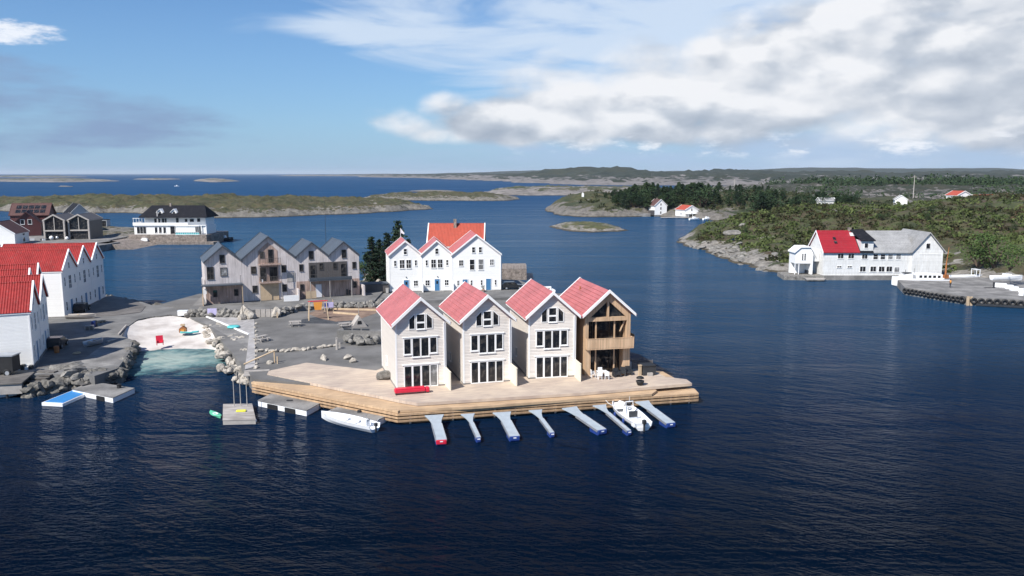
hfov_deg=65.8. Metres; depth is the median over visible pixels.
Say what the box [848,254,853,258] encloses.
window
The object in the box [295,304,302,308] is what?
boulder
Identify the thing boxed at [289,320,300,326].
picnic table
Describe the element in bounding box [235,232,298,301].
wooden house
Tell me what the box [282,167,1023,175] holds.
hills
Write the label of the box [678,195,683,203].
pine tree
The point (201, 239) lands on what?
stone plinth
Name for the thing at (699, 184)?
pine tree
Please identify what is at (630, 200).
broadleaf tree
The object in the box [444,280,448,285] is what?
window
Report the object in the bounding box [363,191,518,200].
terrain
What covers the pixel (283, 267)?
window
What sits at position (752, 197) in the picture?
broadleaf tree
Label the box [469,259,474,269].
window
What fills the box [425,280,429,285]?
window
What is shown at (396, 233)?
spruce tree
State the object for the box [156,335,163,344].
beach chair
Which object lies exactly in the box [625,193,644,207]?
broadleaf tree
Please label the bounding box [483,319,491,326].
window
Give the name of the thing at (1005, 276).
motorboat
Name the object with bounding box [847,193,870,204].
broadleaf tree
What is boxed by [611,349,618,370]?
glass door
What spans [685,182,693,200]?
pine tree
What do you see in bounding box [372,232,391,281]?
spruce tree
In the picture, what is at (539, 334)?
window
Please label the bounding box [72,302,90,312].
parked car
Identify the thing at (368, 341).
boulder
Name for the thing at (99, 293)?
door
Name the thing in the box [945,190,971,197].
house
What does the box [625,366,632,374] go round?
lounge chair
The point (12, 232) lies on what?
white building
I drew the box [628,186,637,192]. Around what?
pine tree
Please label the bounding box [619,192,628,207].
pine tree
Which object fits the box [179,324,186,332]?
beach toy
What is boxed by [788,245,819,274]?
boathouse
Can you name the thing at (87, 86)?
sky
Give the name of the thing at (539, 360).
window
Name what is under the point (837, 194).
broadleaf tree
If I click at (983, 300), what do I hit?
tyre
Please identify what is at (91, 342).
rowing boat
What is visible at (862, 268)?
window
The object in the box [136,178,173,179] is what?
skerry
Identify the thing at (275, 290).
door
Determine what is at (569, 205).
terrain
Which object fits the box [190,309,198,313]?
boulder
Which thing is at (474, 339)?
window
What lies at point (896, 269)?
window
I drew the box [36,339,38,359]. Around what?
door
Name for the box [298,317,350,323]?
play mat
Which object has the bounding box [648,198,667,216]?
house
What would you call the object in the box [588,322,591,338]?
glass door
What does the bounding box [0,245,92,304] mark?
white house
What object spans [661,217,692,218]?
jetty
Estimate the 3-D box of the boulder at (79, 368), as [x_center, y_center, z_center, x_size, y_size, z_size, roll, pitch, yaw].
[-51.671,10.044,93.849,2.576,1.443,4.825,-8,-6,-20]
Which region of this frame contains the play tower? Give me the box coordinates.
[324,299,333,311]
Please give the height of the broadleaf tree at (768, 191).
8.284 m
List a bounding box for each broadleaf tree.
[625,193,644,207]
[626,196,636,206]
[637,186,655,196]
[672,186,687,199]
[682,195,699,204]
[690,185,718,206]
[709,193,718,203]
[720,188,734,199]
[733,196,744,206]
[737,187,750,198]
[744,193,778,211]
[745,196,788,208]
[752,192,770,207]
[755,194,769,209]
[756,189,772,196]
[774,197,793,206]
[791,196,802,204]
[798,194,815,204]
[811,191,820,202]
[816,195,830,201]
[831,192,841,201]
[838,195,860,202]
[840,194,850,202]
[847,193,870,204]
[847,195,856,203]
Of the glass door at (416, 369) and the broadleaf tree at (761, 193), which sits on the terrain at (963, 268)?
the broadleaf tree at (761, 193)
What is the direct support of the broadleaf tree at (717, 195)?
on the terrain at (569, 205)
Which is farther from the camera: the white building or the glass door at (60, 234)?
the glass door at (60, 234)
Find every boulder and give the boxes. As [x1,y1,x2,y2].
[20,385,32,392]
[24,384,35,391]
[24,391,35,397]
[34,382,41,389]
[36,388,45,395]
[41,380,50,388]
[47,380,53,388]
[47,387,60,393]
[49,365,66,369]
[51,377,65,387]
[58,385,68,390]
[60,369,80,377]
[62,361,82,367]
[64,366,86,370]
[70,372,84,380]
[71,378,83,385]
[83,371,92,380]
[109,372,117,378]
[114,377,123,382]
[118,369,125,377]
[125,347,137,353]
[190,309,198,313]
[216,363,224,371]
[219,351,230,358]
[231,376,238,381]
[237,314,245,319]
[240,305,252,314]
[246,311,256,318]
[271,307,280,316]
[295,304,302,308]
[320,354,326,360]
[343,354,352,359]
[346,303,353,307]
[349,357,356,362]
[356,339,363,345]
[364,338,374,344]
[366,302,372,307]
[372,335,380,342]
[376,370,390,379]
[377,298,384,304]
[723,230,740,234]
[728,249,737,252]
[756,267,766,270]
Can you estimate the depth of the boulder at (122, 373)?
93.83 m
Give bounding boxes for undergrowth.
[570,189,931,211]
[696,194,1023,272]
[737,180,1023,197]
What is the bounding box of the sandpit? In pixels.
[307,307,377,321]
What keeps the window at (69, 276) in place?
in the white house at (58, 269)
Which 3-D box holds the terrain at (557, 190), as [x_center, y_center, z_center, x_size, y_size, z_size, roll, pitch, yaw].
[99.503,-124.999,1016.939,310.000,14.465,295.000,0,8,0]
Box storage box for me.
[177,310,187,315]
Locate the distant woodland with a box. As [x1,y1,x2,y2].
[758,173,1023,186]
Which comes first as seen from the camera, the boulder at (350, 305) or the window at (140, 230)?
the boulder at (350, 305)
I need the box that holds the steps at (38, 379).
[24,370,57,382]
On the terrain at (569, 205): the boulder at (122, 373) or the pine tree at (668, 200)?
the pine tree at (668, 200)
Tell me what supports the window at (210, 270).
in the wooden house at (221, 277)
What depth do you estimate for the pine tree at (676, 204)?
459.46 m
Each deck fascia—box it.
[252,385,397,422]
[398,393,698,422]
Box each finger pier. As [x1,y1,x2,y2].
[425,414,446,444]
[461,413,480,442]
[493,411,519,441]
[529,409,554,437]
[562,406,606,434]
[593,404,630,435]
[635,400,675,427]
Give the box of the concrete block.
[1010,286,1018,290]
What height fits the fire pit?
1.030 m
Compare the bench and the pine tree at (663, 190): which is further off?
the pine tree at (663, 190)
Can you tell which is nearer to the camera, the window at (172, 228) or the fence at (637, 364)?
the fence at (637, 364)
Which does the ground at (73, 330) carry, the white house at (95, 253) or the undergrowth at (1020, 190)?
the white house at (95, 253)
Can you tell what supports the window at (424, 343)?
in the gabled house at (413, 335)
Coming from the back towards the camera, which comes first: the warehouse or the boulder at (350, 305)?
the warehouse
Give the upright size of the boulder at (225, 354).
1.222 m
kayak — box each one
[180,331,198,332]
[209,410,220,417]
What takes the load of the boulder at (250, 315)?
on the ground at (281, 332)
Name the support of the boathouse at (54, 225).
on the ground at (105, 246)
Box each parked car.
[46,336,67,348]
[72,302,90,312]
[501,281,522,289]
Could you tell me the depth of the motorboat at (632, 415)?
78.57 m
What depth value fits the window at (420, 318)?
83.98 m
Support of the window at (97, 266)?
in the white house at (95, 253)
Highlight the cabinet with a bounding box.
[638,365,641,375]
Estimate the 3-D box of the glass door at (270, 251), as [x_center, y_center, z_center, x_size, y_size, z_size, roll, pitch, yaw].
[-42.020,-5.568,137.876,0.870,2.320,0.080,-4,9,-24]
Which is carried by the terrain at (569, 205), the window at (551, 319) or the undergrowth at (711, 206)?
the undergrowth at (711, 206)
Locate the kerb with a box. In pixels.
[206,316,248,334]
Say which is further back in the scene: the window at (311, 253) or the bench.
the window at (311, 253)
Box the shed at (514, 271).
[502,263,526,279]
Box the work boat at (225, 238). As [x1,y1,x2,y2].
[223,235,232,240]
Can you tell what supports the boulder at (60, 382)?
on the boulder at (63, 388)
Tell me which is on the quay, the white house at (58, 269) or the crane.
the crane
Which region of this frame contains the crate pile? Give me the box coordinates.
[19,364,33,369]
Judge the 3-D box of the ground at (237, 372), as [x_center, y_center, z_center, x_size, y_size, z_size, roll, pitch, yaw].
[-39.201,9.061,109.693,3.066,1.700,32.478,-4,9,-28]
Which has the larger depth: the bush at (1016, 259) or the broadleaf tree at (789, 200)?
the broadleaf tree at (789, 200)
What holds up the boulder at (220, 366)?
in the water
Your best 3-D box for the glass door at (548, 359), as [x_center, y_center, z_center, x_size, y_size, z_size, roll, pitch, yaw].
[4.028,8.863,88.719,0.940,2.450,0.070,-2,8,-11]
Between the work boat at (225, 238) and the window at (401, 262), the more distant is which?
the work boat at (225, 238)
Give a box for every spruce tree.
[360,236,385,281]
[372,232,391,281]
[373,239,385,266]
[384,220,407,277]
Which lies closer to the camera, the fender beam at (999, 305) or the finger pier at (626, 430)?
the finger pier at (626, 430)
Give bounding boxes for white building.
[0,220,29,244]
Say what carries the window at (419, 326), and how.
in the gabled house at (413, 335)
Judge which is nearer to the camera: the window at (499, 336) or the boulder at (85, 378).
the window at (499, 336)
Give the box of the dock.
[0,371,33,398]
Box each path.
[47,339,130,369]
[187,280,382,315]
[189,317,263,347]
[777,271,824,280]
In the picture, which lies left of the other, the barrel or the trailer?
the trailer
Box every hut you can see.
[350,305,366,327]
[815,197,834,203]
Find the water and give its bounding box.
[0,174,1023,575]
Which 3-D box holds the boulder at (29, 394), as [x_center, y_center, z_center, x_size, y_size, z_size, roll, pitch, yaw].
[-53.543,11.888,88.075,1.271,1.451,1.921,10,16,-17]
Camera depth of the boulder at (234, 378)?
93.26 m
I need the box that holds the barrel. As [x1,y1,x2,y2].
[54,346,58,352]
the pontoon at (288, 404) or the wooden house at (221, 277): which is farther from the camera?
the wooden house at (221, 277)
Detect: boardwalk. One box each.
[35,339,102,369]
[91,297,145,316]
[211,316,253,333]
[245,334,254,369]
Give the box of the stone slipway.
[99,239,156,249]
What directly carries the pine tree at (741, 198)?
on the terrain at (569, 205)
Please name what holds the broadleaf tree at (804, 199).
on the terrain at (963, 268)
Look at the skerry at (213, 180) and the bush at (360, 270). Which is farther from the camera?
the skerry at (213, 180)
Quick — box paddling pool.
[227,325,239,328]
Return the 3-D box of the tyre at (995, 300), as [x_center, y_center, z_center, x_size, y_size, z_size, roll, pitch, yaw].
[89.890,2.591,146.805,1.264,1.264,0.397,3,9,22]
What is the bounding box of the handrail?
[244,350,277,364]
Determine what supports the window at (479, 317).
in the gabled house at (478, 339)
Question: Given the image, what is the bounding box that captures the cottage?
[893,195,907,204]
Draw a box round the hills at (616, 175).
[358,166,1023,185]
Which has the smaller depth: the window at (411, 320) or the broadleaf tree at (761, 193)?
the window at (411, 320)
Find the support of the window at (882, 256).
in the warehouse
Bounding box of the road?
[375,279,524,302]
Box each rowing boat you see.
[65,313,95,318]
[82,337,102,346]
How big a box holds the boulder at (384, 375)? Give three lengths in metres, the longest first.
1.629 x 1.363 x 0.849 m
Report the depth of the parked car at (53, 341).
104.00 m
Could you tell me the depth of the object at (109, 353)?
100.72 m
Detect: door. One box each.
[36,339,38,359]
[44,329,46,348]
[46,231,63,238]
[70,298,73,313]
[71,231,88,238]
[98,286,100,299]
[221,290,228,302]
[260,267,265,280]
[268,249,273,262]
[269,267,277,280]
[272,287,278,299]
[310,265,315,277]
[315,284,321,296]
[341,264,345,275]
[403,280,409,288]
[412,365,420,385]
[421,364,430,386]
[434,279,439,290]
[479,361,486,382]
[485,278,491,289]
[487,360,495,382]
[544,356,551,377]
[552,356,560,377]
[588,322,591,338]
[590,350,592,370]
[592,321,609,338]
[593,349,610,371]
[609,320,622,337]
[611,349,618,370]
[918,254,939,272]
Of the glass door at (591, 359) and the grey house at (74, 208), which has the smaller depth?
the glass door at (591, 359)
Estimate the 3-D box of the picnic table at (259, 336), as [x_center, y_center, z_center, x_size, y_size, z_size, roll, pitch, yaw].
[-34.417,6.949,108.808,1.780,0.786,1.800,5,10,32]
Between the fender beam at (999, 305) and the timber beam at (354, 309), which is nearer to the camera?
the timber beam at (354, 309)
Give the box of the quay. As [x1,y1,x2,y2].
[897,277,1023,307]
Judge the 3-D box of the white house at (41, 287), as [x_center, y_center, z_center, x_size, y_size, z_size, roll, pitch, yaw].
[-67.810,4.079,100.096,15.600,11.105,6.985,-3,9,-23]
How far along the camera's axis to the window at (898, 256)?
183.44 m
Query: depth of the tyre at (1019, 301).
145.28 m
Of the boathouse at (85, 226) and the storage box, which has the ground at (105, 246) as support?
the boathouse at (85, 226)
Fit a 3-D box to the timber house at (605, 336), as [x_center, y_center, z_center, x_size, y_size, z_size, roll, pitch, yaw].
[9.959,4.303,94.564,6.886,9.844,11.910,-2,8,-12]
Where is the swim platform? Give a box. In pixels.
[42,390,84,406]
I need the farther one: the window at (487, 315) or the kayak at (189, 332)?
the kayak at (189, 332)
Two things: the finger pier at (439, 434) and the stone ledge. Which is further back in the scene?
the stone ledge
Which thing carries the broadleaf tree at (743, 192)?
on the terrain at (569, 205)
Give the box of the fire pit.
[636,376,643,385]
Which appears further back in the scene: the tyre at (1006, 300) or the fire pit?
the tyre at (1006, 300)
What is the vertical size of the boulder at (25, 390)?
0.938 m
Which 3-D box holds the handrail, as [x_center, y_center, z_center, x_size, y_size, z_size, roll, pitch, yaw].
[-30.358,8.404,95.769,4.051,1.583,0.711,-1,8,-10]
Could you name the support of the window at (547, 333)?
in the gabled house at (544, 336)
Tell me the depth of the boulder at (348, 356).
98.25 m
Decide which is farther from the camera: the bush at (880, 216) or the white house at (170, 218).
the white house at (170, 218)
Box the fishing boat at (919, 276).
[891,268,949,285]
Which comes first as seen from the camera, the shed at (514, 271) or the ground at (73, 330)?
the ground at (73, 330)
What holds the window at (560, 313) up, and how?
in the gabled house at (544, 336)
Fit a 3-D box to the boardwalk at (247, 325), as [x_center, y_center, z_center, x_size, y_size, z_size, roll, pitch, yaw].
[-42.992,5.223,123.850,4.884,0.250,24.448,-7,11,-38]
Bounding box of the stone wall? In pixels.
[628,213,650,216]
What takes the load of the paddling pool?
on the boardwalk at (247, 325)
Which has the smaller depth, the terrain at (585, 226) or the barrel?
the barrel
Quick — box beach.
[123,316,216,351]
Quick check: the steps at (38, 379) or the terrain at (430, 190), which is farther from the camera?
the terrain at (430, 190)
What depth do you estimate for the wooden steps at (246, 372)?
92.12 m
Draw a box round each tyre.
[959,296,965,303]
[970,298,976,303]
[978,298,984,303]
[985,298,992,303]
[993,299,1000,304]
[1001,299,1008,304]
[1017,300,1023,305]
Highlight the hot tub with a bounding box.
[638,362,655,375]
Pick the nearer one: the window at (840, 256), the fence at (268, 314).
the fence at (268, 314)
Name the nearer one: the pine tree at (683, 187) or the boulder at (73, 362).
the boulder at (73, 362)
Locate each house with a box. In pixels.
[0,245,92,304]
[0,249,78,317]
[0,263,41,274]
[0,268,31,275]
[0,274,49,354]
[0,280,42,367]
[1,242,105,302]
[63,203,89,214]
[133,203,218,234]
[200,241,243,305]
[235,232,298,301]
[288,238,330,299]
[320,237,364,296]
[376,283,450,390]
[385,237,422,291]
[418,237,453,291]
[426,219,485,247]
[438,281,517,385]
[449,230,501,291]
[505,279,581,381]
[559,277,636,375]
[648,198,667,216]
[675,205,699,216]
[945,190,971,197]
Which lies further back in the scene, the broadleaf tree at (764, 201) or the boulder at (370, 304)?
the broadleaf tree at (764, 201)
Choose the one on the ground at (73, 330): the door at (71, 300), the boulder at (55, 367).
the boulder at (55, 367)
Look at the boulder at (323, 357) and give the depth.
97.64 m
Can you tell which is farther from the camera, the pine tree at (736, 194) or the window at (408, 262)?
the pine tree at (736, 194)
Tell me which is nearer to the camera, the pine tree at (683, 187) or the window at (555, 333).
the window at (555, 333)
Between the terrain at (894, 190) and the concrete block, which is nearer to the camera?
the concrete block
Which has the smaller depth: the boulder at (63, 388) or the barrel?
the boulder at (63, 388)
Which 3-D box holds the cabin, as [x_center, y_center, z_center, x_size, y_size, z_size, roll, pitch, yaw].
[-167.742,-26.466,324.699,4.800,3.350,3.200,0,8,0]
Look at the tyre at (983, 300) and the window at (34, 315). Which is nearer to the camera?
the window at (34, 315)
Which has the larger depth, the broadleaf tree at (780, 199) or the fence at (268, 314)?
the broadleaf tree at (780, 199)
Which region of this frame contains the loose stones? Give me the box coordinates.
[106,241,788,384]
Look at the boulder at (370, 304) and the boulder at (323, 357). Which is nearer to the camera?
the boulder at (323, 357)
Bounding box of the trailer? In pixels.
[0,352,20,375]
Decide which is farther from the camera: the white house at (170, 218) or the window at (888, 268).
the white house at (170, 218)
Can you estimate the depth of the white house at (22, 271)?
107.79 m
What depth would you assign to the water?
70.55 m
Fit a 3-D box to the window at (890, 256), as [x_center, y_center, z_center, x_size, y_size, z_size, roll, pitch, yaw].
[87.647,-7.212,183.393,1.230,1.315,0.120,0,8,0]
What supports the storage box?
on the beach path at (224, 329)
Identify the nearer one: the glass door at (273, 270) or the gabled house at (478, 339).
the gabled house at (478, 339)
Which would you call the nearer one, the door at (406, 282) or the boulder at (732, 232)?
the door at (406, 282)
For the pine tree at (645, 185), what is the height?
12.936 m
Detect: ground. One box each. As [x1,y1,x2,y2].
[0,234,128,250]
[17,296,184,384]
[161,294,509,393]
[209,338,242,377]
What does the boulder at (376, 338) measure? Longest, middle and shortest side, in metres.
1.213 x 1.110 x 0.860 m
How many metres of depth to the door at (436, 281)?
151.41 m
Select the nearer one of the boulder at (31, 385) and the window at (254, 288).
the boulder at (31, 385)
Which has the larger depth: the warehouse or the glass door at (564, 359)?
the warehouse
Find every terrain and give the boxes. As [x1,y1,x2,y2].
[0,193,432,217]
[43,226,134,238]
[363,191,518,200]
[409,190,450,191]
[484,185,640,195]
[545,191,916,220]
[549,221,627,232]
[676,193,1023,278]
[712,181,1023,201]
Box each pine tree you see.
[612,195,619,204]
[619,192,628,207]
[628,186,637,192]
[635,196,643,207]
[641,182,652,192]
[641,197,651,210]
[654,185,660,197]
[660,186,666,195]
[661,192,673,209]
[674,197,679,207]
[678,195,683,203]
[679,184,686,196]
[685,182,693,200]
[688,184,701,205]
[691,182,706,203]
[725,197,731,203]
[732,188,739,202]
[738,195,745,205]
[753,186,763,196]
[772,189,778,197]
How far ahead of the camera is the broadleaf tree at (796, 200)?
413.57 m
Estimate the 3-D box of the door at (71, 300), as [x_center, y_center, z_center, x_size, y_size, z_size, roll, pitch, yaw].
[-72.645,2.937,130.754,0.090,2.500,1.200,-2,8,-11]
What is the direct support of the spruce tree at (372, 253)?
on the ground at (281, 332)
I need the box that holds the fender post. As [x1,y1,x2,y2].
[966,296,972,305]
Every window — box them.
[33,312,36,330]
[42,303,45,320]
[68,274,71,288]
[83,269,85,282]
[96,265,98,277]
[136,227,146,233]
[170,226,175,233]
[206,267,213,279]
[213,290,217,296]
[219,255,224,262]
[220,267,226,275]
[234,289,238,295]
[251,266,255,273]
[252,285,257,292]
[281,265,285,272]
[282,284,286,291]
[299,264,303,271]
[309,251,313,259]
[341,250,346,257]
[399,260,404,268]
[403,338,411,355]
[404,365,412,386]
[406,259,411,268]
[408,314,414,329]
[412,337,420,357]
[416,313,424,322]
[416,322,425,329]
[420,337,429,357]
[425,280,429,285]
[426,314,432,328]
[429,336,437,353]
[430,364,437,385]
[431,259,435,267]
[437,259,442,267]
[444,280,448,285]
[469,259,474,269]
[470,335,478,351]
[471,361,478,383]
[476,311,481,326]
[478,259,483,269]
[479,334,487,353]
[483,310,491,319]
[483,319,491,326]
[487,333,495,353]
[489,259,493,265]
[493,310,498,325]
[496,333,503,349]
[496,360,503,381]
[536,330,543,346]
[536,357,543,377]
[541,308,547,322]
[544,330,551,349]
[548,307,556,315]
[548,316,556,322]
[552,330,559,348]
[558,307,563,321]
[560,329,567,345]
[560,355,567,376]
[837,254,843,258]
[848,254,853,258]
[859,266,865,271]
[862,254,867,258]
[870,266,875,271]
[873,254,877,259]
[878,266,884,271]
[880,254,885,259]
[886,266,892,271]
[888,254,892,259]
[894,267,899,272]
[896,254,900,259]
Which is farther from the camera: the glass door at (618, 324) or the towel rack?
the towel rack
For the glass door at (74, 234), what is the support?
in the boathouse at (85, 226)
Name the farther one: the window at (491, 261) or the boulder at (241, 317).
the window at (491, 261)
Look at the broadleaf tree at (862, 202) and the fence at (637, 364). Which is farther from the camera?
the broadleaf tree at (862, 202)
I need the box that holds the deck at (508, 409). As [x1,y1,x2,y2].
[255,372,697,422]
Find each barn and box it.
[8,203,56,220]
[14,210,42,235]
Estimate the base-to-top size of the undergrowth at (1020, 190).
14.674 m
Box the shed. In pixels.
[360,281,388,291]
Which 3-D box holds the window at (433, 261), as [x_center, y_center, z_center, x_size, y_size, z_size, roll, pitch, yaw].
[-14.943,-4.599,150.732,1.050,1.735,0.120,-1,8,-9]
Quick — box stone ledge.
[337,328,380,337]
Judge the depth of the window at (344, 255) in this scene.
143.18 m
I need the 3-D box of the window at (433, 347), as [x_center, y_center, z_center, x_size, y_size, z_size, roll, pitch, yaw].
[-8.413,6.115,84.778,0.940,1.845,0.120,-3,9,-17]
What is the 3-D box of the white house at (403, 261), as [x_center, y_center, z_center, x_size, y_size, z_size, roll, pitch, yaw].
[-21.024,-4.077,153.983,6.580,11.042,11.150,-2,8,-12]
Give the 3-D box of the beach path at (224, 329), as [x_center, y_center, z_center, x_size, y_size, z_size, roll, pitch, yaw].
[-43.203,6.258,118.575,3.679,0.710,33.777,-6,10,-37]
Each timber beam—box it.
[333,311,358,314]
[334,308,375,310]
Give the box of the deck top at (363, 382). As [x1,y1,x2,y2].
[267,361,691,405]
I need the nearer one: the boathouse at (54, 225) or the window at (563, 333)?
the window at (563, 333)
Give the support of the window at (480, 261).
in the white house at (476, 260)
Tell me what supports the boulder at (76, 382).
on the boulder
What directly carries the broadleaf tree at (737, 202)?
on the terrain at (569, 205)
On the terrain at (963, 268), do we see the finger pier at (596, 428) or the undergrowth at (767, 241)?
the undergrowth at (767, 241)
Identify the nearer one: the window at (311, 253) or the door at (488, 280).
the window at (311, 253)
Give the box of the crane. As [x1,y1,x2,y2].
[943,249,948,278]
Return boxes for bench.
[394,386,429,395]
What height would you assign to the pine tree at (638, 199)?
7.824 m
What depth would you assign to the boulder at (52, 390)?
89.30 m
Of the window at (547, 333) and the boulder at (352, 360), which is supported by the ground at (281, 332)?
the boulder at (352, 360)
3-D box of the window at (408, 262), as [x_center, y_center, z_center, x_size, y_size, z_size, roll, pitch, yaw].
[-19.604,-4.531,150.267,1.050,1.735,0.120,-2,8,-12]
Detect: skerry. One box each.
[0,175,80,176]
[0,178,114,181]
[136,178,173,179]
[194,178,235,181]
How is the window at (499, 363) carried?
in the gabled house at (478, 339)
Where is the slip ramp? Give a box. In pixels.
[804,278,824,279]
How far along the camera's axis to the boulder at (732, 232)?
254.20 m
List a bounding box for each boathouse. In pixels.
[42,212,73,239]
[67,212,102,238]
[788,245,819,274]
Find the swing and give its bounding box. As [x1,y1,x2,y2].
[308,300,328,320]
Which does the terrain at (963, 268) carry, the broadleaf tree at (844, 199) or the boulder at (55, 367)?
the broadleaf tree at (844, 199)
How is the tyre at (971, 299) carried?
hanging from the quay
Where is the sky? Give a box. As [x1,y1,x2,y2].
[0,0,1023,173]
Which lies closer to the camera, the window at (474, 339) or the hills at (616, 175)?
the window at (474, 339)
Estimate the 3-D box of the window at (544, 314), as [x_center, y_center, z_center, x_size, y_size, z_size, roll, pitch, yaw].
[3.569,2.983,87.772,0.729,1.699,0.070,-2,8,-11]
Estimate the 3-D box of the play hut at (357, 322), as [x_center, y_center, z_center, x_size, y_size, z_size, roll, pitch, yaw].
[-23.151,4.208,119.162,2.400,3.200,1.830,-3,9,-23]
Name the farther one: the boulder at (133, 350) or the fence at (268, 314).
the fence at (268, 314)
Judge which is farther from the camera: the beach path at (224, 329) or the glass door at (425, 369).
the beach path at (224, 329)
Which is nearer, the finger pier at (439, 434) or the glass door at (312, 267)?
the finger pier at (439, 434)
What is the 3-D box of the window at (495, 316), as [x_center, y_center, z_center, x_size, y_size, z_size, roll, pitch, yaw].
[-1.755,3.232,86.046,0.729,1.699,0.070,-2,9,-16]
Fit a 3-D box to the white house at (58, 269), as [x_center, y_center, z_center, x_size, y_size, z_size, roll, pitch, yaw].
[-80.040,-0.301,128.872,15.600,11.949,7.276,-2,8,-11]
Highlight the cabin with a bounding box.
[102,219,109,226]
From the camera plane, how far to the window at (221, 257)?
134.70 m
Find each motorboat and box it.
[321,411,380,432]
[612,396,651,431]
[949,268,981,276]
[989,273,1021,279]
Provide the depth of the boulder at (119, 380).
93.62 m
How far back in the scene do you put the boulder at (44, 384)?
88.81 m
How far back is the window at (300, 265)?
140.32 m
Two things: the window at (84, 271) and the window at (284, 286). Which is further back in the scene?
the window at (284, 286)
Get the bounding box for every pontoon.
[72,383,134,402]
[257,394,321,415]
[329,405,387,424]
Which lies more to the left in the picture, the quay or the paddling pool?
the paddling pool
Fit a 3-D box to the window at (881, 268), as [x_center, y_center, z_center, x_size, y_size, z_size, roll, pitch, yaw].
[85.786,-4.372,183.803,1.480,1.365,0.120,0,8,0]
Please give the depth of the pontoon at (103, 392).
87.82 m
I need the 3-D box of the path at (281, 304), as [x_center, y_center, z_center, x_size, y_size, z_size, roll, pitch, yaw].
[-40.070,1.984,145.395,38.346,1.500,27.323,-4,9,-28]
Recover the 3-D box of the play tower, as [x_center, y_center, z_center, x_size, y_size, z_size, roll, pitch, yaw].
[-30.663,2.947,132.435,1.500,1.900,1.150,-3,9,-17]
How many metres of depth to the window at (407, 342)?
83.96 m
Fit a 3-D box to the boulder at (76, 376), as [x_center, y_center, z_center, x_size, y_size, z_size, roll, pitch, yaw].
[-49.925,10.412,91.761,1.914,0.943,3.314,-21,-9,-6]
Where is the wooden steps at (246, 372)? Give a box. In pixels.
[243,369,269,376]
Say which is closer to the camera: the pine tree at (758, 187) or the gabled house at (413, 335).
the gabled house at (413, 335)
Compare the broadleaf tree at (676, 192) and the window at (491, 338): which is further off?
the broadleaf tree at (676, 192)
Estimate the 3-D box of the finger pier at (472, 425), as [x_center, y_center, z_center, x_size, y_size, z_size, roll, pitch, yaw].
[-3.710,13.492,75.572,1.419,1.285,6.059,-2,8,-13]
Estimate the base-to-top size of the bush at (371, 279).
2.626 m
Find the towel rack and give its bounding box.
[207,308,216,314]
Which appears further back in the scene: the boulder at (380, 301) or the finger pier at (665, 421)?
the boulder at (380, 301)
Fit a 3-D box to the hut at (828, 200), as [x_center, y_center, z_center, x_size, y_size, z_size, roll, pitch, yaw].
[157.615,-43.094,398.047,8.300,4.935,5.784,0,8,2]
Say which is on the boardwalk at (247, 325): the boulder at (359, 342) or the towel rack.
the towel rack
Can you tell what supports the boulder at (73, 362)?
on the ground at (73, 330)
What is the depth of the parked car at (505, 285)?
153.42 m
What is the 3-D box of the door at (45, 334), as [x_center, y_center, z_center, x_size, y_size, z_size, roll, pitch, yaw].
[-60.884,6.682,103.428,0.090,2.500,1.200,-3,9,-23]
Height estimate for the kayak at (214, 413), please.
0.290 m
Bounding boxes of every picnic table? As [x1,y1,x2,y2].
[252,334,270,342]
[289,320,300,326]
[337,322,350,328]
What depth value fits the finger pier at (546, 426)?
76.67 m
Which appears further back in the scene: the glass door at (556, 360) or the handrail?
the handrail
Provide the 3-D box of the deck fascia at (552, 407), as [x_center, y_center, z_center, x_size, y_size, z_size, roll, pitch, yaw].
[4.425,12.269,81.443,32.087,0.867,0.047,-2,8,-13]
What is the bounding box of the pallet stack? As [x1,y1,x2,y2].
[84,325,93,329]
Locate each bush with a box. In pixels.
[359,262,368,275]
[364,272,375,281]
[875,213,888,220]
[921,213,931,220]
[955,242,1000,267]
[966,231,1014,267]
[977,258,993,267]
[999,244,1023,270]
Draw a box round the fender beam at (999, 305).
[976,303,1023,307]
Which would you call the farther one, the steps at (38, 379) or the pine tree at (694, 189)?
the pine tree at (694, 189)
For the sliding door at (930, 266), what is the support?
in the warehouse
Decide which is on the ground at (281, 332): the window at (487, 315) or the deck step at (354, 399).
the deck step at (354, 399)
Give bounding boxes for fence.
[255,309,280,317]
[632,359,652,368]
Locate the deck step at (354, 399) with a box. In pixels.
[251,381,656,412]
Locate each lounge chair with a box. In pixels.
[612,368,621,377]
[618,366,626,375]
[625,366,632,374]
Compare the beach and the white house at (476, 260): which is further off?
the white house at (476, 260)
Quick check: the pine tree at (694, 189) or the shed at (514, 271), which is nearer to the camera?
the shed at (514, 271)
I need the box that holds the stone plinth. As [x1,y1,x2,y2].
[128,231,228,244]
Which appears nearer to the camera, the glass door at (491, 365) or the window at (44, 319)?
the glass door at (491, 365)
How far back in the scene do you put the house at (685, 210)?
441.06 m
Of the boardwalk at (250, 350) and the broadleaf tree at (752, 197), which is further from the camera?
the broadleaf tree at (752, 197)
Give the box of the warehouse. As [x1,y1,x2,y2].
[808,227,946,279]
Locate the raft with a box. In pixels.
[223,404,255,424]

